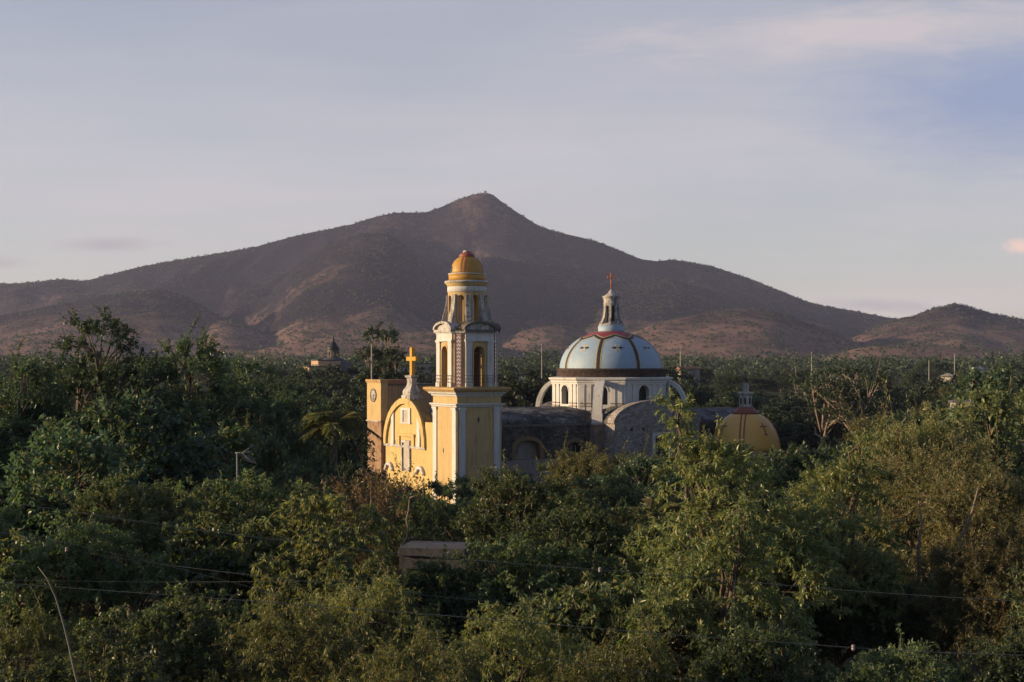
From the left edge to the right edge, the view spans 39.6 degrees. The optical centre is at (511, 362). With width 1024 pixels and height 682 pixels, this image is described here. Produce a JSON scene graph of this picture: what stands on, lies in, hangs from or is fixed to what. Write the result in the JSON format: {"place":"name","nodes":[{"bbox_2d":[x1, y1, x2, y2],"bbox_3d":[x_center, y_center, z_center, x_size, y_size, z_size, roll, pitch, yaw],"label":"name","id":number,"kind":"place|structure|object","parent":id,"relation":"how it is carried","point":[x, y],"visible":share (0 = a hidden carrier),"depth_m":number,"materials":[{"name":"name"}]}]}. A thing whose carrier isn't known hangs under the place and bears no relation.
{"place":"outdoors","nodes":[
{"label":"outdoors","id":0,"kind":"place"},
{"bbox_2d":[1,532,705,681],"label":"overhead cable","id":1,"kind":"object","parent":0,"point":[347,614],"visible":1,"depth_m":17.00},
{"bbox_2d":[0,193,1023,366],"bbox_3d":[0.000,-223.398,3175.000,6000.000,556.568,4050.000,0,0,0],"label":"mountain","id":2,"kind":"structure","parent":0,"point":[431,256],"depth_m":3286.05,"materials":[{"name":"soil"}]},
{"bbox_2d":[0,192,1023,361],"bbox_3d":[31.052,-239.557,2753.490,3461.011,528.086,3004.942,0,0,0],"label":"hillside scrub","id":3,"kind":"object","parent":2,"relation":"on","point":[764,333],"visible":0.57,"depth_m":2823.31,"materials":[{"name":"plant"}]},
{"bbox_2d":[0,366,1023,681],"bbox_3d":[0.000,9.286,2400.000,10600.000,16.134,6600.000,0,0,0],"label":"ground","id":4,"kind":"structure","parent":0,"point":[828,662],"depth_m":47.70,"materials":[{"name":"soil"}]},
{"bbox_2d":[0,577,23,656],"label":"broadleaf tree","id":5,"kind":"object","parent":4,"relation":"on","point":[6,588],"visible":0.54,"depth_m":28.76,"materials":[{"name":"green plant"}]},
{"bbox_2d":[0,505,36,589],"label":"broadleaf tree","id":6,"kind":"object","parent":4,"relation":"on","point":[10,516],"visible":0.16,"depth_m":40.79,"materials":[{"name":"green plant"}]},
{"bbox_2d":[0,334,77,506],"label":"tall dark tree","id":7,"kind":"object","parent":4,"relation":"on","point":[12,437],"visible":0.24,"depth_m":69.98,"materials":[{"name":"green plant"}]},
{"bbox_2d":[0,527,81,666],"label":"broadleaf tree","id":8,"kind":"object","parent":4,"relation":"on","point":[8,556],"visible":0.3,"depth_m":37.47,"materials":[{"name":"green plant"}]},
{"bbox_2d":[0,584,102,681],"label":"feathery tree","id":9,"kind":"object","parent":4,"relation":"on","point":[38,627],"visible":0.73,"depth_m":25.82,"materials":[{"name":"green plant"}]},
{"bbox_2d":[38,567,77,681],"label":"bare cane","id":10,"kind":"object","parent":4,"relation":"on","point":[73,666],"visible":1,"depth_m":15.49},
{"bbox_2d":[0,626,181,681],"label":"broadleaf tree","id":11,"kind":"object","parent":4,"relation":"on","point":[58,671],"visible":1,"depth_m":21.88,"materials":[{"name":"green plant"}]},
{"bbox_2d":[0,414,185,584],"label":"leafy tree","id":12,"kind":"object","parent":4,"relation":"on","point":[93,454],"visible":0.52,"depth_m":54.20,"materials":[{"name":"green plant"}]},
{"bbox_2d":[11,502,195,675],"bbox_3d":[-10.053,6.136,34.906,4.516,5.491,4.558,0,0,28],"label":"broadleaf tree","id":13,"kind":"object","parent":4,"relation":"on","point":[77,568],"visible":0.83,"depth_m":34.54,"materials":[{"name":"green plant"}]},
{"bbox_2d":[0,303,213,559],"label":"tall dark tree","id":14,"kind":"object","parent":4,"relation":"on","point":[120,378],"visible":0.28,"depth_m":74.26,"materials":[{"name":"green plant"}]},
{"bbox_2d":[0,377,248,609],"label":"leafy tree","id":15,"kind":"object","parent":4,"relation":"on","point":[171,453],"visible":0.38,"depth_m":59.71,"materials":[{"name":"green plant"}]},
{"bbox_2d":[53,457,206,621],"bbox_3d":[-11.963,6.368,44.134,5.675,6.836,5.622,0,0,10],"label":"broadleaf tree","id":16,"kind":"object","parent":4,"relation":"on","point":[107,500],"visible":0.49,"depth_m":44.15,"materials":[{"name":"green plant"}]},
{"bbox_2d":[38,578,260,681],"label":"broadleaf tree","id":17,"kind":"object","parent":4,"relation":"on","point":[184,655],"visible":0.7,"depth_m":27.15,"materials":[{"name":"green plant"}]},
{"bbox_2d":[90,311,284,577],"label":"tall dark tree","id":18,"kind":"object","parent":4,"relation":"on","point":[215,411],"visible":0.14,"depth_m":82.03,"materials":[{"name":"green plant"}]},
{"bbox_2d":[144,512,279,678],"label":"broadleaf tree","id":19,"kind":"object","parent":4,"relation":"on","point":[192,544],"visible":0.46,"depth_m":35.46,"materials":[{"name":"green plant"}]},
{"bbox_2d":[141,408,300,582],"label":"leafy tree","id":20,"kind":"object","parent":4,"relation":"on","point":[236,434],"visible":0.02,"depth_m":65.36,"materials":[{"name":"green plant"}]},
{"bbox_2d":[197,349,329,487],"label":"tall dark tree","id":21,"kind":"object","parent":4,"relation":"on","point":[276,407],"visible":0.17,"depth_m":95.21,"materials":[{"name":"green plant"}]},
{"bbox_2d":[171,466,363,651],"bbox_3d":[-8.453,6.767,47.337,6.623,6.800,7.774,0,0,5],"label":"broadleaf tree","id":22,"kind":"object","parent":4,"relation":"on","point":[229,509],"visible":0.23,"depth_m":46.91,"materials":[{"name":"green plant"}]},
{"bbox_2d":[234,424,322,531],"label":"leafy tree","id":23,"kind":"object","parent":4,"relation":"on","point":[263,455],"visible":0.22,"depth_m":69.73,"materials":[{"name":"green plant"}]},
{"bbox_2d":[177,574,406,681],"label":"feathery tree","id":24,"kind":"object","parent":4,"relation":"on","point":[318,638],"visible":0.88,"depth_m":25.70,"materials":[{"name":"green plant"}]},
{"bbox_2d":[259,361,331,484],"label":"tall dark tree","id":25,"kind":"object","parent":4,"relation":"on","point":[283,387],"visible":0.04,"depth_m":104.51,"materials":[{"name":"green plant"}]},
{"bbox_2d":[276,378,330,414],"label":"distant tree","id":26,"kind":"object","parent":4,"relation":"on","point":[317,382],"visible":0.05,"depth_m":278.22,"materials":[{"name":"green plant"}]},
{"bbox_2d":[198,490,411,662],"bbox_3d":[-5.303,6.177,36.602,5.032,5.669,5.118,0,0,26],"label":"drooping tree","id":27,"kind":"object","parent":4,"relation":"on","point":[307,516],"visible":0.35,"depth_m":36.50,"materials":[{"name":"green plant"}]},
{"bbox_2d":[286,445,366,539],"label":"leafy tree","id":28,"kind":"object","parent":4,"relation":"on","point":[316,465],"visible":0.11,"depth_m":73.84,"materials":[{"name":"green plant"}]},
{"bbox_2d":[244,523,410,677],"bbox_3d":[-3.796,6.258,32.777,4.531,5.018,4.455,0,0,39],"label":"drooping tree","id":29,"kind":"object","parent":4,"relation":"on","point":[331,570],"visible":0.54,"depth_m":32.40,"materials":[{"name":"green plant"}]},
{"bbox_2d":[302,374,354,410],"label":"distant tree","id":30,"kind":"object","parent":4,"relation":"on","point":[327,389],"visible":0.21,"depth_m":280.71,"materials":[{"name":"green plant"}]},
{"bbox_2d":[299,390,358,414],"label":"distant tree","id":31,"kind":"object","parent":4,"relation":"on","point":[337,400],"visible":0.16,"depth_m":264.73,"materials":[{"name":"green plant"}]},
{"bbox_2d":[289,390,376,491],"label":"leafy tree","id":32,"kind":"object","parent":4,"relation":"on","point":[346,448],"visible":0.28,"depth_m":119.66,"materials":[{"name":"green plant"}]},
{"bbox_2d":[305,364,361,389],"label":"distant tree","id":33,"kind":"object","parent":4,"relation":"on","point":[353,370],"visible":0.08,"depth_m":295.05,"materials":[{"name":"green plant"}]},
{"bbox_2d":[322,337,355,376],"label":"domed chapel","id":34,"kind":"structure","parent":4,"relation":"on","point":[333,347],"depth_m":358.62,"materials":[{"name":"grey paint"}]},
{"bbox_2d":[297,409,383,493],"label":"palm tree","id":35,"kind":"object","parent":4,"relation":"on","point":[335,420],"visible":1,"depth_m":91.73,"materials":[{"name":"green plant"}]},
{"bbox_2d":[323,455,400,511],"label":"leafy tree","id":36,"kind":"object","parent":4,"relation":"on","point":[347,469],"visible":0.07,"depth_m":108.65,"materials":[{"name":"green plant"}]},
{"bbox_2d":[276,431,464,602],"bbox_3d":[-5.316,7.468,61.631,9.580,8.944,8.396,0,0,-35],"label":"sparse bush","id":37,"kind":"object","parent":4,"relation":"on","point":[412,490],"visible":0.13,"depth_m":61.84,"materials":[{"name":"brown plant"}]},
{"bbox_2d":[289,433,452,624],"bbox_3d":[-5.609,6.725,52.274,7.592,8.087,8.662,0,0,-37],"label":"sparse bush","id":38,"kind":"object","parent":4,"relation":"on","point":[379,494],"visible":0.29,"depth_m":52.98,"materials":[{"name":"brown plant"}]},
{"bbox_2d":[350,320,398,387],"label":"slender tree","id":39,"kind":"object","parent":4,"relation":"on","point":[376,353],"visible":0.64,"depth_m":266.62,"materials":[{"name":"green plant"}]},
{"bbox_2d":[258,551,501,681],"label":"feathery tree","id":40,"kind":"object","parent":4,"relation":"on","point":[382,599],"visible":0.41,"depth_m":28.72,"materials":[{"name":"green plant"}]},
{"bbox_2d":[338,367,425,412],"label":"distant tree","id":41,"kind":"object","parent":4,"relation":"on","point":[356,391],"visible":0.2,"depth_m":259.32,"materials":[{"name":"green plant"}]},
{"bbox_2d":[366,323,409,378],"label":"slender tree","id":42,"kind":"object","parent":4,"relation":"on","point":[393,355],"visible":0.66,"depth_m":262.89,"materials":[{"name":"green plant"}]},
{"bbox_2d":[366,471,452,553],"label":"leafy tree","id":43,"kind":"object","parent":4,"relation":"on","point":[436,485],"visible":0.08,"depth_m":99.58,"materials":[{"name":"green plant"}]},
{"bbox_2d":[345,609,498,681],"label":"feathery tree","id":44,"kind":"object","parent":4,"relation":"on","point":[404,672],"visible":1,"depth_m":21.82,"materials":[{"name":"green plant"}]},
{"bbox_2d":[381,546,462,666],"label":"feathery tree","id":45,"kind":"object","parent":4,"relation":"on","point":[418,563],"visible":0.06,"depth_m":36.02,"materials":[{"name":"green plant"}]},
{"bbox_2d":[363,478,489,580],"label":"broadleaf tree","id":46,"kind":"object","parent":4,"relation":"on","point":[422,506],"visible":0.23,"depth_m":52.06,"materials":[{"name":"green plant"}]},
{"bbox_2d":[398,541,482,653],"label":"grey shed","id":47,"kind":"structure","parent":4,"relation":"on","point":[412,548],"depth_m":40.05,"materials":[{"name":"concrete"}]},
{"bbox_2d":[371,543,516,680],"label":"broadleaf tree","id":48,"kind":"object","parent":4,"relation":"on","point":[426,577],"visible":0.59,"depth_m":33.03,"materials":[{"name":"green plant"}]},
{"bbox_2d":[435,468,479,504],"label":"leafy tree","id":49,"kind":"object","parent":4,"relation":"on","point":[461,484],"visible":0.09,"depth_m":116.18,"materials":[{"name":"green plant"}]},
{"bbox_2d":[414,448,580,584],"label":"broadleaf tree","id":50,"kind":"object","parent":4,"relation":"on","point":[523,495],"visible":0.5,"depth_m":46.67,"materials":[{"name":"green plant"}]},
{"bbox_2d":[0,347,1023,388],"bbox_3d":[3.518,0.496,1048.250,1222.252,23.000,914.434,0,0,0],"label":"distant wood","id":51,"kind":"object","parent":4,"relation":"on","point":[751,367],"visible":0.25,"depth_m":750.28,"materials":[{"name":"plant"}]},
{"bbox_2d":[500,379,532,406],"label":"distant tree","id":52,"kind":"object","parent":4,"relation":"on","point":[522,403],"visible":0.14,"depth_m":220.65,"materials":[{"name":"green plant"}]},
{"bbox_2d":[410,584,623,681],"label":"feathery tree","id":53,"kind":"object","parent":4,"relation":"on","point":[513,643],"visible":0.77,"depth_m":24.80,"materials":[{"name":"green plant"}]},
{"bbox_2d":[501,371,551,406],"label":"distant tree","id":54,"kind":"object","parent":4,"relation":"on","point":[532,390],"visible":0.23,"depth_m":222.17,"materials":[{"name":"green plant"}]},
{"bbox_2d":[498,366,554,400],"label":"distant tree","id":55,"kind":"object","parent":4,"relation":"on","point":[532,374],"visible":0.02,"depth_m":237.84,"materials":[{"name":"green plant"}]},
{"bbox_2d":[439,531,647,681],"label":"broadleaf tree","id":56,"kind":"object","parent":4,"relation":"on","point":[522,578],"visible":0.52,"depth_m":33.76,"materials":[{"name":"green plant"}]},
{"bbox_2d":[365,250,780,503],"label":"church","id":57,"kind":"structure","parent":4,"relation":"on","point":[608,380],"depth_m":185.54,"materials":[{"name":"yellow paint"}]},
{"bbox_2d":[486,488,670,600],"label":"broadleaf tree","id":58,"kind":"object","parent":4,"relation":"on","point":[582,524],"visible":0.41,"depth_m":39.96,"materials":[{"name":"green plant"}]},
{"bbox_2d":[541,427,664,507],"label":"feathery tree","id":59,"kind":"object","parent":4,"relation":"on","point":[581,464],"visible":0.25,"depth_m":127.30,"materials":[{"name":"green plant"}]},
{"bbox_2d":[515,568,706,681],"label":"broadleaf tree","id":60,"kind":"object","parent":4,"relation":"on","point":[570,605],"visible":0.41,"depth_m":27.89,"materials":[{"name":"green plant"}]},
{"bbox_2d":[533,605,704,681],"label":"feathery tree","id":61,"kind":"object","parent":4,"relation":"on","point":[648,657],"visible":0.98,"depth_m":22.95,"materials":[{"name":"green plant"}]},
{"bbox_2d":[571,449,680,557],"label":"leafy tree","id":62,"kind":"object","parent":4,"relation":"on","point":[639,466],"visible":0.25,"depth_m":112.05,"materials":[{"name":"green plant"}]},
{"bbox_2d":[584,466,672,577],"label":"leafy tree","id":63,"kind":"object","parent":4,"relation":"on","point":[617,484],"visible":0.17,"depth_m":80.47,"materials":[{"name":"green plant"}]},
{"bbox_2d":[593,496,684,606],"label":"leafy tree","id":64,"kind":"object","parent":4,"relation":"on","point":[678,507],"visible":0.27,"depth_m":55.86,"materials":[{"name":"green plant"}]},
{"bbox_2d":[627,467,718,542],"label":"leafy tree","id":65,"kind":"object","parent":4,"relation":"on","point":[674,479],"visible":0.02,"depth_m":86.56,"materials":[{"name":"green plant"}]},
{"bbox_2d":[669,367,705,407],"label":"distant tree","id":66,"kind":"object","parent":4,"relation":"on","point":[688,377],"visible":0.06,"depth_m":289.96,"materials":[{"name":"green plant"}]},
{"bbox_2d":[666,366,720,407],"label":"distant tree","id":67,"kind":"object","parent":4,"relation":"on","point":[702,395],"visible":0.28,"depth_m":285.22,"materials":[{"name":"green plant"}]},
{"bbox_2d":[597,491,826,681],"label":"glossy tree","id":68,"kind":"object","parent":4,"relation":"on","point":[685,611],"visible":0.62,"depth_m":26.52,"materials":[{"name":"green plant"}]},
{"bbox_2d":[690,395,738,407],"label":"distant tree","id":69,"kind":"object","parent":4,"relation":"on","point":[728,400],"visible":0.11,"depth_m":243.37,"materials":[{"name":"green plant"}]},
{"bbox_2d":[709,372,750,387],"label":"distant tree","id":70,"kind":"object","parent":4,"relation":"on","point":[730,378],"visible":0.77,"depth_m":462.65,"materials":[{"name":"green plant"}]},
{"bbox_2d":[678,455,787,534],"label":"leafy tree","id":71,"kind":"object","parent":4,"relation":"on","point":[774,478],"visible":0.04,"depth_m":78.98,"materials":[{"name":"green plant"}]},
{"bbox_2d":[614,387,865,632],"bbox_3d":[5.314,4.739,33.746,6.195,8.324,5.789,0,0,0],"label":"glossy tree","id":72,"kind":"object","parent":4,"relation":"on","point":[800,551],"visible":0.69,"depth_m":33.28,"materials":[{"name":"green plant"}]},
{"bbox_2d":[713,386,774,405],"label":"distant tree","id":73,"kind":"object","parent":4,"relation":"on","point":[738,389],"visible":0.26,"depth_m":344.63,"materials":[{"name":"green plant"}]},
{"bbox_2d":[726,393,778,411],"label":"distant tree","id":74,"kind":"object","parent":4,"relation":"on","point":[757,401],"visible":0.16,"depth_m":292.77,"materials":[{"name":"green plant"}]},
{"bbox_2d":[744,372,778,391],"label":"distant tree","id":75,"kind":"object","parent":4,"relation":"on","point":[762,380],"visible":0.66,"depth_m":466.90,"materials":[{"name":"green plant"}]},
{"bbox_2d":[685,605,858,681],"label":"broadleaf tree","id":76,"kind":"object","parent":4,"relation":"on","point":[748,660],"visible":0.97,"depth_m":23.84,"materials":[{"name":"green plant"}]},
{"bbox_2d":[758,396,820,411],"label":"distant tree","id":77,"kind":"object","parent":4,"relation":"on","point":[787,405],"visible":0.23,"depth_m":299.58,"materials":[{"name":"green plant"}]},
{"bbox_2d":[730,435,854,512],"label":"leafy tree","id":78,"kind":"object","parent":4,"relation":"on","point":[791,461],"visible":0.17,"depth_m":85.18,"materials":[{"name":"green plant"}]},
{"bbox_2d":[763,403,848,437],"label":"distant tree","id":79,"kind":"object","parent":4,"relation":"on","point":[785,414],"visible":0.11,"depth_m":222.56,"materials":[{"name":"green plant"}]},
{"bbox_2d":[772,411,850,452],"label":"distant tree","id":80,"kind":"object","parent":4,"relation":"on","point":[796,432],"visible":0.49,"depth_m":205.91,"materials":[{"name":"green plant"}]},
{"bbox_2d":[780,349,866,455],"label":"pale trunk tree","id":81,"kind":"object","parent":4,"relation":"on","point":[825,428],"visible":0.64,"depth_m":189.43,"materials":[{"name":"green plant"}]},
{"bbox_2d":[756,428,908,676],"bbox_3d":[8.057,5.289,37.254,5.439,7.308,5.083,0,0,31],"label":"glossy tree","id":82,"kind":"object","parent":4,"relation":"on","point":[850,496],"visible":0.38,"depth_m":36.25,"materials":[{"name":"green plant"}]},
{"bbox_2d":[776,565,937,677],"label":"broadleaf tree","id":83,"kind":"object","parent":4,"relation":"on","point":[826,624],"visible":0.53,"depth_m":35.10,"materials":[{"name":"green plant"}]},
{"bbox_2d":[810,346,906,432],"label":"pale trunk tree","id":84,"kind":"object","parent":4,"relation":"on","point":[842,411],"visible":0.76,"depth_m":184.09,"materials":[{"name":"green plant"}]},
{"bbox_2d":[767,450,961,583],"bbox_3d":[15.322,7.770,61.918,9.146,8.000,7.791,0,0,-13],"label":"broadleaf tree","id":85,"kind":"object","parent":4,"relation":"on","point":[827,464],"visible":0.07,"depth_m":61.23,"materials":[{"name":"green plant"}]},
{"bbox_2d":[826,404,933,555],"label":"leafy tree","id":86,"kind":"object","parent":4,"relation":"on","point":[905,419],"visible":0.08,"depth_m":120.56,"materials":[{"name":"green plant"}]},
{"bbox_2d":[848,375,930,428],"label":"pale trunk tree","id":87,"kind":"object","parent":4,"relation":"on","point":[915,402],"visible":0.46,"depth_m":177.81,"materials":[{"name":"green plant"}]},
{"bbox_2d":[836,387,946,451],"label":"feathery tree","id":88,"kind":"object","parent":4,"relation":"on","point":[856,426],"visible":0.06,"depth_m":151.01,"materials":[{"name":"green plant"}]},
{"bbox_2d":[821,623,973,681],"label":"broadleaf tree","id":89,"kind":"object","parent":4,"relation":"on","point":[875,669],"visible":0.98,"depth_m":23.45,"materials":[{"name":"green plant"}]},
{"bbox_2d":[898,369,928,387],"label":"distant tree","id":90,"kind":"object","parent":4,"relation":"on","point":[913,377],"visible":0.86,"depth_m":489.31,"materials":[{"name":"green plant"}]},
{"bbox_2d":[847,572,986,667],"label":"broadleaf tree","id":91,"kind":"object","parent":4,"relation":"on","point":[913,625],"visible":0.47,"depth_m":35.31,"materials":[{"name":"green plant"}]},
{"bbox_2d":[916,498,922,674],"bbox_3d":[10.885,6.202,37.996,0.169,5.142,0.128,0,0,30],"label":"utility pole","id":92,"kind":"object","parent":4,"relation":"on","point":[919,544],"visible":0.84,"depth_m":37.97,"materials":[{"name":"brown wood"}]},
{"bbox_2d":[856,376,993,582],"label":"feathery tree","id":93,"kind":"object","parent":4,"relation":"on","point":[893,443],"visible":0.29,"depth_m":65.28,"materials":[{"name":"green plant"}]},
{"bbox_2d":[837,423,1023,663],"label":"feathery tree","id":94,"kind":"object","parent":4,"relation":"on","point":[994,493],"visible":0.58,"depth_m":42.26,"materials":[{"name":"green plant"}]},
{"bbox_2d":[912,372,968,396],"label":"distant tree","id":95,"kind":"object","parent":4,"relation":"on","point":[929,386],"visible":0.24,"depth_m":317.56,"materials":[{"name":"green plant"}]},
{"bbox_2d":[926,359,957,378],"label":"distant tree","id":96,"kind":"object","parent":4,"relation":"on","point":[941,366],"visible":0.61,"depth_m":632.93,"materials":[{"name":"green plant"}]},
{"bbox_2d":[882,370,1023,602],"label":"leafy tree","id":97,"kind":"object","parent":4,"relation":"on","point":[999,416],"visible":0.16,"depth_m":71.66,"materials":[{"name":"green plant"}]},
{"bbox_2d":[886,505,1023,681],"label":"feathery tree","id":98,"kind":"object","parent":4,"relation":"on","point":[976,576],"visible":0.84,"depth_m":32.51,"materials":[{"name":"green plant"}]},
{"bbox_2d":[916,363,1022,439],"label":"feathery tree","id":99,"kind":"object","parent":4,"relation":"on","point":[934,397],"visible":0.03,"depth_m":198.58,"materials":[{"name":"green plant"}]},
{"bbox_2d":[931,610,1023,681],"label":"broadleaf tree","id":100,"kind":"object","parent":4,"relation":"on","point":[1004,669],"visible":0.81,"depth_m":23.73,"materials":[{"name":"green plant"}]},
{"bbox_2d":[932,356,1023,460],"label":"leafy tree","id":101,"kind":"object","parent":4,"relation":"on","point":[998,379],"visible":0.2,"depth_m":170.59,"materials":[{"name":"green plant"}]},
{"bbox_2d":[991,561,1023,675],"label":"broadleaf tree","id":102,"kind":"object","parent":4,"relation":"on","point":[1018,596],"visible":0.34,"depth_m":30.06,"materials":[{"name":"green plant"}]},
{"bbox_2d":[995,389,1023,471],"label":"leafy tree","id":103,"kind":"object","parent":4,"relation":"on","point":[1019,453],"visible":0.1,"depth_m":124.30,"materials":[{"name":"green plant"}]},
{"bbox_2d":[0,501,1023,601],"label":"overhead cable","id":104,"kind":"object","parent":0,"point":[599,569],"visible":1,"depth_m":18.00,"materials":[{"name":"black rubber"}]},
{"bbox_2d":[0,0,1023,318],"label":"sky","id":105,"kind":"structure","parent":0,"point":[866,156],"materials":[{"name":"blue"}]},
{"bbox_2d":[3,583,1023,655],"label":"overhead cable","id":106,"kind":"object","parent":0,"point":[852,647],"visible":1,"depth_m":16.00,"materials":[{"name":"black metal"}]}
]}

